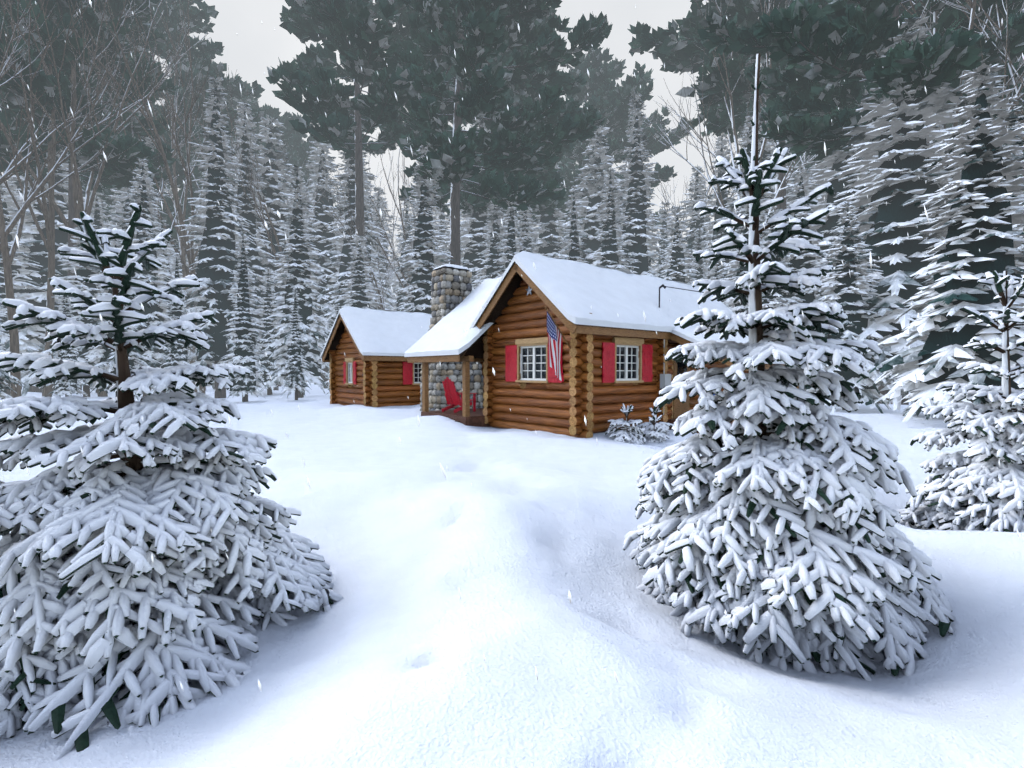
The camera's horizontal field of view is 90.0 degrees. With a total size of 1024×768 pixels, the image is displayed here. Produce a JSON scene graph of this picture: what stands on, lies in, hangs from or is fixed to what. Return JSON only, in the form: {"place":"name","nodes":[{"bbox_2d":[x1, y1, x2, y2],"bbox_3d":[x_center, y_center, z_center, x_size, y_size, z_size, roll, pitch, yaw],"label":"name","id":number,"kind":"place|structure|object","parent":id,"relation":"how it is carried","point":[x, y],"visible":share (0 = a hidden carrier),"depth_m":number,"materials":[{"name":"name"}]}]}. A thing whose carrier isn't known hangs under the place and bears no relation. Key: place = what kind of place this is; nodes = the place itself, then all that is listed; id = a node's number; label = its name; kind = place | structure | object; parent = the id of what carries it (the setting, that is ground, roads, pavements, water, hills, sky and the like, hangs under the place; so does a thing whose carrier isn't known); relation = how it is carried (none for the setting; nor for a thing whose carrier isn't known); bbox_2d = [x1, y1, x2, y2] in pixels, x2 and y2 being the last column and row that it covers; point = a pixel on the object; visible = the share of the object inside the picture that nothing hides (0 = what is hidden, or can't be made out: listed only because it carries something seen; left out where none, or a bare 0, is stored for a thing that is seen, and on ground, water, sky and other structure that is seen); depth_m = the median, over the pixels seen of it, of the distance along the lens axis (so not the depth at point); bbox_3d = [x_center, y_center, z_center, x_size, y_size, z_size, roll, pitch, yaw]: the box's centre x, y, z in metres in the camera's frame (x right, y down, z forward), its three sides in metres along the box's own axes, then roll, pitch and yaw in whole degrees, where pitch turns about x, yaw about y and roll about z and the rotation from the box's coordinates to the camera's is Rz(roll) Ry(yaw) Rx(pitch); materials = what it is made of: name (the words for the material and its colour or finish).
{"place":"outdoors","nodes":[
{"label":"outdoors","id":0,"kind":"place"},
{"bbox_2d":[1,0,772,285],"label":"sky","id":1,"kind":"structure","parent":0,"point":[257,46],"materials":[{"name":"white"}]},
{"bbox_2d":[0,378,1023,767],"bbox_3d":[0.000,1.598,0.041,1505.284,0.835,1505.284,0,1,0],"label":"snow ground","id":2,"kind":"structure","parent":0,"point":[514,538],"depth_m":3.02,"materials":[{"name":"white snow"}]},
{"bbox_2d":[0,300,28,398],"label":"spruce","id":3,"kind":"object","parent":2,"relation":"on","point":[4,376],"visible":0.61,"depth_m":20.01,"materials":[{"name":"white wood"}]},
{"bbox_2d":[0,179,53,395],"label":"spruce","id":4,"kind":"object","parent":2,"relation":"on","point":[20,289],"visible":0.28,"depth_m":30.85,"materials":[{"name":"white wood"}]},
{"bbox_2d":[2,173,94,392],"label":"spruce","id":5,"kind":"object","parent":2,"relation":"on","point":[31,388],"visible":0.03,"depth_m":35.84,"materials":[{"name":"white wood"}]},
{"bbox_2d":[0,149,101,395],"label":"spruce","id":6,"kind":"object","parent":2,"relation":"on","point":[37,250],"visible":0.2,"depth_m":31.80,"materials":[{"name":"white wood"}]},
{"bbox_2d":[0,0,107,256],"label":"pine","id":7,"kind":"object","parent":2,"relation":"on","point":[13,111],"visible":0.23,"depth_m":26.89,"materials":[{"name":"green plant"}]},
{"bbox_2d":[0,0,112,184],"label":"hardwood","id":8,"kind":"object","parent":2,"relation":"on","point":[9,169],"visible":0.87,"depth_m":24.17,"materials":[{"name":"grey plant"}]},
{"bbox_2d":[46,295,89,398],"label":"spruce","id":9,"kind":"object","parent":2,"relation":"on","point":[66,388],"visible":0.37,"depth_m":22.58,"materials":[{"name":"white wood"}]},
{"bbox_2d":[28,223,109,396],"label":"spruce","id":10,"kind":"object","parent":2,"relation":"on","point":[84,271],"visible":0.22,"depth_m":26.14,"materials":[{"name":"white wood"}]},
{"bbox_2d":[0,0,144,396],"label":"hardwood","id":11,"kind":"object","parent":2,"relation":"on","point":[48,213],"visible":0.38,"depth_m":27.29,"materials":[{"name":"grey plant"}]},
{"bbox_2d":[52,190,110,392],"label":"spruce","id":12,"kind":"object","parent":2,"relation":"on","point":[98,222],"visible":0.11,"depth_m":33.13,"materials":[{"name":"white wood"}]},
{"bbox_2d":[0,0,179,389],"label":"pine","id":13,"kind":"object","parent":2,"relation":"on","point":[117,173],"visible":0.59,"depth_m":28.64,"materials":[{"name":"green plant"}]},
{"bbox_2d":[0,17,184,397],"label":"hardwood","id":14,"kind":"object","parent":2,"relation":"on","point":[7,255],"visible":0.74,"depth_m":25.18,"materials":[{"name":"grey plant"}]},
{"bbox_2d":[0,0,189,396],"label":"hardwood","id":15,"kind":"object","parent":2,"relation":"on","point":[85,206],"visible":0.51,"depth_m":27.31,"materials":[{"name":"grey plant"}]},
{"bbox_2d":[107,188,125,243],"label":"spruce","id":16,"kind":"object","parent":2,"relation":"on","point":[113,203],"visible":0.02,"depth_m":38.18,"materials":[{"name":"white wood"}]},
{"bbox_2d":[75,239,161,399],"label":"spruce","id":17,"kind":"object","parent":2,"relation":"on","point":[106,359],"visible":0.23,"depth_m":21.77,"materials":[{"name":"white wood"}]},
{"bbox_2d":[102,187,152,395],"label":"spruce","id":18,"kind":"object","parent":2,"relation":"on","point":[124,219],"visible":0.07,"depth_m":30.72,"materials":[{"name":"white wood"}]},
{"bbox_2d":[98,156,188,396],"bbox_3d":[-19.770,-5.479,27.480,3.647,13.418,3.801,0,1,9],"label":"spruce","id":19,"kind":"object","parent":2,"relation":"on","point":[152,276],"visible":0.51,"depth_m":27.22,"materials":[{"name":"white wood"}]},
{"bbox_2d":[50,0,239,392],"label":"hardwood","id":20,"kind":"object","parent":2,"relation":"on","point":[186,247],"visible":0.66,"depth_m":29.13,"materials":[{"name":"grey plant"}]},
{"bbox_2d":[105,104,187,361],"bbox_3d":[-25.389,-9.071,35.345,5.379,20.554,5.689,0,1,12],"label":"spruce","id":21,"kind":"object","parent":2,"relation":"on","point":[147,141],"visible":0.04,"depth_m":35.06,"materials":[{"name":"white wood"}]},
{"bbox_2d":[67,0,266,388],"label":"pine","id":22,"kind":"object","parent":2,"relation":"on","point":[206,50],"visible":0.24,"depth_m":41.68,"materials":[{"name":"green plant"}]},
{"bbox_2d":[135,219,201,392],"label":"spruce","id":23,"kind":"object","parent":2,"relation":"on","point":[168,257],"visible":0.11,"depth_m":30.05,"materials":[{"name":"white wood"}]},
{"bbox_2d":[0,203,342,760],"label":"fir","id":24,"kind":"object","parent":2,"relation":"on","point":[98,600],"visible":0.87,"depth_m":3.28,"materials":[{"name":"white plant"}]},
{"bbox_2d":[160,253,195,392],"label":"spruce","id":25,"kind":"object","parent":2,"relation":"on","point":[179,350],"visible":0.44,"depth_m":24.22,"materials":[{"name":"white wood"}]},
{"bbox_2d":[171,221,227,390],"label":"spruce","id":26,"kind":"object","parent":2,"relation":"on","point":[187,264],"visible":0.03,"depth_m":39.02,"materials":[{"name":"white wood"}]},
{"bbox_2d":[112,0,290,391],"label":"hardwood","id":27,"kind":"object","parent":2,"relation":"on","point":[182,253],"visible":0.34,"depth_m":35.63,"materials":[{"name":"grey plant"}]},
{"bbox_2d":[176,75,265,397],"bbox_3d":[-17.284,-8.225,29.983,5.253,19.137,5.790,0,1,-10],"label":"spruce","id":28,"kind":"object","parent":2,"relation":"on","point":[216,226],"visible":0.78,"depth_m":29.20,"materials":[{"name":"white wood"}]},
{"bbox_2d":[190,77,282,182],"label":"pine","id":29,"kind":"object","parent":2,"relation":"on","point":[253,102],"visible":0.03,"depth_m":57.00,"materials":[{"name":"green plant"}]},
{"bbox_2d":[220,231,270,401],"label":"spruce","id":30,"kind":"object","parent":2,"relation":"on","point":[245,348],"visible":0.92,"depth_m":24.69,"materials":[{"name":"white wood"}]},
{"bbox_2d":[229,102,278,383],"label":"spruce","id":31,"kind":"object","parent":2,"relation":"on","point":[247,211],"visible":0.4,"depth_m":33.42,"materials":[{"name":"white wood"}]},
{"bbox_2d":[182,67,331,272],"bbox_3d":[-17.066,-9.918,36.388,9.083,21.747,11.882,0,2,15],"label":"hardwood","id":32,"kind":"object","parent":2,"relation":"on","point":[253,194],"visible":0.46,"depth_m":33.63,"materials":[{"name":"grey plant"}]},
{"bbox_2d":[196,115,331,390],"bbox_3d":[-17.863,-8.952,37.661,9.341,21.478,10.291,0,1,1],"label":"spruce","id":33,"kind":"object","parent":2,"relation":"on","point":[274,177],"visible":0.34,"depth_m":36.84,"materials":[{"name":"white wood"}]},
{"bbox_2d":[253,267,287,394],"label":"spruce","id":34,"kind":"object","parent":2,"relation":"on","point":[266,312],"visible":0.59,"depth_m":32.34,"materials":[{"name":"white wood"}]},
{"bbox_2d":[236,103,337,206],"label":"pine","id":35,"kind":"object","parent":2,"relation":"on","point":[296,146],"visible":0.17,"depth_m":56.94,"materials":[{"name":"green plant"}]},
{"bbox_2d":[259,165,329,397],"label":"spruce","id":36,"kind":"object","parent":2,"relation":"on","point":[298,273],"visible":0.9,"depth_m":29.40,"materials":[{"name":"white wood"}]},
{"bbox_2d":[280,288,311,399],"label":"spruce","id":37,"kind":"object","parent":2,"relation":"on","point":[297,382],"visible":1,"depth_m":24.63,"materials":[{"name":"white wood"}]},
{"bbox_2d":[305,141,345,387],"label":"spruce","id":38,"kind":"object","parent":2,"relation":"on","point":[322,220],"visible":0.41,"depth_m":40.85,"materials":[{"name":"white wood"}]},
{"bbox_2d":[320,235,384,373],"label":"spruce","id":39,"kind":"object","parent":2,"relation":"on","point":[357,293],"visible":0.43,"depth_m":32.11,"materials":[{"name":"white wood"}]},
{"bbox_2d":[317,98,398,369],"bbox_3d":[-11.522,-10.211,38.923,7.158,22.459,6.495,0,2,19],"label":"spruce","id":40,"kind":"object","parent":2,"relation":"on","point":[344,258],"visible":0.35,"depth_m":38.24,"materials":[{"name":"white wood"}]},
{"bbox_2d":[314,170,407,309],"bbox_3d":[-10.622,-7.410,38.304,6.785,16.246,8.877,0,2,19],"label":"hardwood","id":41,"kind":"object","parent":2,"relation":"on","point":[382,306],"visible":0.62,"depth_m":37.02,"materials":[{"name":"grey plant"}]},
{"bbox_2d":[328,158,394,373],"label":"spruce","id":42,"kind":"object","parent":2,"relation":"on","point":[380,255],"visible":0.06,"depth_m":44.12,"materials":[{"name":"white wood"}]},
{"bbox_2d":[266,0,458,281],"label":"pine","id":43,"kind":"object","parent":2,"relation":"on","point":[339,26],"visible":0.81,"depth_m":33.19,"materials":[{"name":"green plant"}]},
{"bbox_2d":[368,187,398,310],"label":"spruce","id":44,"kind":"object","parent":2,"relation":"on","point":[379,204],"visible":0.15,"depth_m":49.63,"materials":[{"name":"white wood"}]},
{"bbox_2d":[324,103,449,302],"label":"hardwood","id":45,"kind":"object","parent":2,"relation":"on","point":[398,209],"visible":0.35,"depth_m":40.23,"materials":[{"name":"grey plant"}]},
{"bbox_2d":[384,201,414,310],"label":"spruce","id":46,"kind":"object","parent":2,"relation":"on","point":[406,223],"visible":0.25,"depth_m":45.80,"materials":[{"name":"white wood"}]},
{"bbox_2d":[392,144,454,313],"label":"spruce","id":47,"kind":"object","parent":2,"relation":"on","point":[424,258],"visible":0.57,"depth_m":30.34,"materials":[{"name":"white wood"}]},
{"bbox_2d":[434,199,449,248],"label":"spruce","id":48,"kind":"object","parent":2,"relation":"on","point":[442,216],"visible":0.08,"depth_m":55.32,"materials":[{"name":"white wood"}]},
{"bbox_2d":[436,202,464,265],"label":"spruce","id":49,"kind":"object","parent":2,"relation":"on","point":[445,243],"visible":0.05,"depth_m":45.03,"materials":[{"name":"white wood"}]},
{"bbox_2d":[446,119,507,291],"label":"spruce","id":50,"kind":"object","parent":2,"relation":"on","point":[473,241],"visible":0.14,"depth_m":38.58,"materials":[{"name":"white wood"}]},
{"bbox_2d":[472,201,507,286],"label":"spruce","id":51,"kind":"object","parent":2,"relation":"on","point":[496,229],"visible":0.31,"depth_m":35.42,"materials":[{"name":"white wood"}]},
{"bbox_2d":[394,0,612,265],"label":"pine","id":52,"kind":"object","parent":2,"relation":"on","point":[464,157],"visible":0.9,"depth_m":31.30,"materials":[{"name":"green plant"}]},
{"bbox_2d":[439,0,575,242],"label":"pine","id":53,"kind":"object","parent":2,"relation":"on","point":[548,207],"visible":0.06,"depth_m":38.30,"materials":[{"name":"green plant"}]},
{"bbox_2d":[493,190,525,277],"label":"spruce","id":54,"kind":"object","parent":2,"relation":"on","point":[511,246],"visible":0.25,"depth_m":32.07,"materials":[{"name":"white wood"}]},
{"bbox_2d":[515,201,539,252],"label":"spruce","id":55,"kind":"object","parent":2,"relation":"on","point":[525,230],"visible":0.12,"depth_m":36.89,"materials":[{"name":"white wood"}]},
{"bbox_2d":[532,163,568,258],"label":"spruce","id":56,"kind":"object","parent":2,"relation":"on","point":[549,235],"visible":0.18,"depth_m":41.56,"materials":[{"name":"white wood"}]},
{"bbox_2d":[320,251,798,437],"bbox_3d":[0.713,-1.438,19.233,10.000,5.613,16.680,-1,2,-39],"label":"log cabin","id":57,"kind":"object","parent":2,"relation":"on","point":[391,358],"visible":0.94,"depth_m":14.38,"materials":[{"name":"brown wood"}]},
{"bbox_2d":[544,306,570,348],"bbox_3d":[1.121,-1.250,12.053,0.948,1.108,0.086,-1,2,-39],"label":"flag pole","id":58,"kind":"object","parent":57,"relation":"on","point":[545,307],"visible":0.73,"depth_m":12.00,"materials":[{"name":"brown wood"}]},
{"bbox_2d":[547,312,563,381],"bbox_3d":[1.010,-0.877,11.959,0.494,1.676,0.147,-1,2,-39],"label":"flag","id":59,"kind":"object","parent":58,"relation":"attached to","point":[555,345],"visible":1,"depth_m":11.94,"materials":[{"name":"multicoloured fabric"}]},
{"bbox_2d":[665,286,909,307],"bbox_3d":[19.166,-4.540,19.223,31.109,3.918,0.024,0,2,-17],"label":"service wire","id":60,"kind":"object","parent":57,"relation":"attached to","point":[795,302],"visible":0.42,"depth_m":16.03,"materials":[{"name":"grey metal"}]},
{"bbox_2d":[559,186,590,264],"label":"spruce","id":61,"kind":"object","parent":2,"relation":"on","point":[574,251],"visible":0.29,"depth_m":31.61,"materials":[{"name":"white wood"}]},
{"bbox_2d":[558,126,625,263],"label":"spruce","id":62,"kind":"object","parent":2,"relation":"on","point":[594,167],"visible":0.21,"depth_m":40.63,"materials":[{"name":"white wood"}]},
{"bbox_2d":[586,166,638,272],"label":"spruce","id":63,"kind":"object","parent":2,"relation":"on","point":[609,254],"visible":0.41,"depth_m":33.37,"materials":[{"name":"white wood"}]},
{"bbox_2d":[605,403,645,444],"bbox_3d":[2.702,1.278,12.306,0.994,1.620,1.144,-1,2,-24],"label":"shrub","id":64,"kind":"object","parent":2,"relation":"on","point":[634,430],"visible":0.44,"depth_m":12.12,"materials":[{"name":"white wood"}]},
{"bbox_2d":[556,43,696,254],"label":"pine","id":65,"kind":"object","parent":2,"relation":"on","point":[608,98],"visible":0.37,"depth_m":48.78,"materials":[{"name":"green plant"}]},
{"bbox_2d":[614,93,666,276],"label":"spruce","id":66,"kind":"object","parent":2,"relation":"on","point":[637,218],"visible":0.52,"depth_m":35.21,"materials":[{"name":"white wood"}]},
{"bbox_2d":[643,155,661,276],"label":"spruce","id":67,"kind":"object","parent":2,"relation":"on","point":[649,250],"visible":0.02,"depth_m":44.10,"materials":[{"name":"white wood"}]},
{"bbox_2d":[637,415,669,442],"bbox_3d":[3.466,1.416,12.397,0.989,1.357,0.860,0,1,0],"label":"shrub","id":68,"kind":"object","parent":2,"relation":"on","point":[654,435],"visible":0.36,"depth_m":12.28,"materials":[{"name":"white wood"}]},
{"bbox_2d":[637,407,673,436],"bbox_3d":[3.640,1.306,13.112,1.012,1.478,0.960,-1,2,-42],"label":"shrub","id":69,"kind":"object","parent":2,"relation":"on","point":[662,427],"visible":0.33,"depth_m":12.95,"materials":[{"name":"white wood"}]},
{"bbox_2d":[652,201,671,277],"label":"spruce","id":70,"kind":"object","parent":2,"relation":"on","point":[664,235],"visible":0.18,"depth_m":48.26,"materials":[{"name":"white wood"}]},
{"bbox_2d":[658,204,697,285],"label":"spruce","id":71,"kind":"object","parent":2,"relation":"on","point":[677,251],"visible":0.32,"depth_m":32.51,"materials":[{"name":"white wood"}]},
{"bbox_2d":[679,164,715,283],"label":"spruce","id":72,"kind":"object","parent":2,"relation":"on","point":[697,186],"visible":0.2,"depth_m":40.95,"materials":[{"name":"white wood"}]},
{"bbox_2d":[688,228,709,289],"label":"spruce","id":73,"kind":"object","parent":2,"relation":"on","point":[700,272],"visible":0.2,"depth_m":36.20,"materials":[{"name":"white wood"}]},
{"bbox_2d":[700,133,736,278],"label":"spruce","id":74,"kind":"object","parent":2,"relation":"on","point":[716,235],"visible":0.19,"depth_m":37.46,"materials":[{"name":"white wood"}]},
{"bbox_2d":[708,258,730,308],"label":"spruce","id":75,"kind":"object","parent":2,"relation":"on","point":[715,269],"visible":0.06,"depth_m":29.24,"materials":[{"name":"white wood"}]},
{"bbox_2d":[656,99,789,245],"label":"hardwood","id":76,"kind":"object","parent":2,"relation":"on","point":[709,186],"visible":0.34,"depth_m":45.19,"materials":[{"name":"grey plant"}]},
{"bbox_2d":[641,0,815,238],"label":"hardwood","id":77,"kind":"object","parent":2,"relation":"on","point":[731,117],"visible":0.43,"depth_m":30.34,"materials":[{"name":"grey plant"}]},
{"bbox_2d":[719,204,764,313],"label":"spruce","id":78,"kind":"object","parent":2,"relation":"on","point":[738,271],"visible":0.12,"depth_m":23.10,"materials":[{"name":"white wood"}]},
{"bbox_2d":[716,115,767,311],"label":"spruce","id":79,"kind":"object","parent":2,"relation":"on","point":[747,142],"visible":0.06,"depth_m":26.80,"materials":[{"name":"white wood"}]},
{"bbox_2d":[628,0,856,260],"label":"pine","id":80,"kind":"object","parent":2,"relation":"on","point":[673,51],"visible":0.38,"depth_m":32.45,"materials":[{"name":"green plant"}]},
{"bbox_2d":[709,112,792,306],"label":"spruce","id":81,"kind":"object","parent":2,"relation":"on","point":[768,150],"visible":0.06,"depth_m":35.00,"materials":[{"name":"white wood"}]},
{"bbox_2d":[746,206,804,387],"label":"spruce","id":82,"kind":"object","parent":2,"relation":"on","point":[779,294],"visible":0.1,"depth_m":19.86,"materials":[{"name":"white wood"}]},
{"bbox_2d":[770,140,796,205],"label":"spruce","id":83,"kind":"object","parent":2,"relation":"on","point":[790,182],"visible":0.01,"depth_m":40.74,"materials":[{"name":"white wood"}]},
{"bbox_2d":[622,53,955,680],"bbox_3d":[2.007,0.262,4.057,2.535,5.720,2.598,-1,2,-34],"label":"fir","id":84,"kind":"object","parent":2,"relation":"on","point":[772,529],"visible":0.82,"depth_m":3.53,"materials":[{"name":"white plant"}]},
{"bbox_2d":[727,4,857,193],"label":"bare tree","id":85,"kind":"object","parent":2,"relation":"on","point":[790,151],"visible":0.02,"depth_m":42.93,"materials":[{"name":"green plant"}]},
{"bbox_2d":[781,164,834,314],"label":"spruce","id":86,"kind":"object","parent":2,"relation":"on","point":[804,260],"visible":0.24,"depth_m":23.49,"materials":[{"name":"white wood"}]},
{"bbox_2d":[779,57,883,302],"bbox_3d":[17.604,-8.176,26.078,8.700,19.812,9.845,1,2,43],"label":"spruce","id":87,"kind":"object","parent":2,"relation":"on","point":[840,189],"visible":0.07,"depth_m":26.12,"materials":[{"name":"white wood"}]},
{"bbox_2d":[804,205,894,413],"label":"spruce","id":88,"kind":"object","parent":2,"relation":"on","point":[844,288],"visible":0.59,"depth_m":19.51,"materials":[{"name":"white wood"}]},
{"bbox_2d":[697,0,1023,403],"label":"pine","id":89,"kind":"object","parent":2,"relation":"on","point":[821,51],"visible":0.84,"depth_m":21.39,"materials":[{"name":"green plant"}]},
{"bbox_2d":[815,13,970,410],"bbox_3d":[16.221,-6.524,21.275,9.253,16.808,8.399,1,2,22],"label":"spruce","id":90,"kind":"object","parent":2,"relation":"on","point":[900,133],"visible":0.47,"depth_m":20.18,"materials":[{"name":"white wood"}]},
{"bbox_2d":[856,63,1023,423],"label":"spruce","id":91,"kind":"object","parent":2,"relation":"on","point":[959,266],"visible":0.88,"depth_m":14.09,"materials":[{"name":"white wood"}]},
{"bbox_2d":[856,0,1023,142],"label":"pine","id":92,"kind":"object","parent":2,"relation":"on","point":[907,4],"visible":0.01,"depth_m":24.59,"materials":[{"name":"green plant"}]},
{"bbox_2d":[895,237,989,419],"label":"spruce","id":93,"kind":"object","parent":2,"relation":"on","point":[926,282],"visible":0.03,"depth_m":17.28,"materials":[{"name":"white wood"}]},
{"bbox_2d":[862,0,1023,188],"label":"hardwood","id":94,"kind":"object","parent":2,"relation":"on","point":[972,4],"visible":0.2,"depth_m":20.13,"materials":[{"name":"grey plant"}]},
{"bbox_2d":[897,271,1023,531],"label":"fir","id":95,"kind":"object","parent":2,"relation":"on","point":[976,488],"visible":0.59,"depth_m":5.42,"materials":[{"name":"white plant"}]},
{"bbox_2d":[905,0,1023,139],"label":"hardwood","id":96,"kind":"object","parent":2,"relation":"on","point":[1017,102],"visible":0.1,"depth_m":22.30,"materials":[{"name":"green plant"}]},
{"bbox_2d":[910,0,1023,230],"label":"hardwood","id":97,"kind":"object","parent":2,"relation":"on","point":[1008,52],"visible":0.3,"depth_m":20.19,"materials":[{"name":"grey plant"}]},
{"bbox_2d":[933,6,1023,177],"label":"bare tree","id":98,"kind":"object","parent":2,"relation":"on","point":[1022,90],"depth_m":23.39,"materials":[{"name":"green plant"}]},
{"bbox_2d":[994,64,1023,275],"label":"spruce","id":99,"kind":"object","parent":2,"relation":"on","point":[1013,155],"visible":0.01,"depth_m":21.39,"materials":[{"name":"white wood"}]},
{"bbox_2d":[1012,202,1023,276],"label":"spruce","id":100,"kind":"object","parent":2,"relation":"on","point":[1020,227],"visible":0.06,"depth_m":16.37,"materials":[{"name":"white wood"}]},
{"bbox_2d":[0,0,1023,690],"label":"falling snow","id":101,"kind":"structure","parent":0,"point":[480,306],"depth_m":2.90,"materials":[{"name":"white snow"}]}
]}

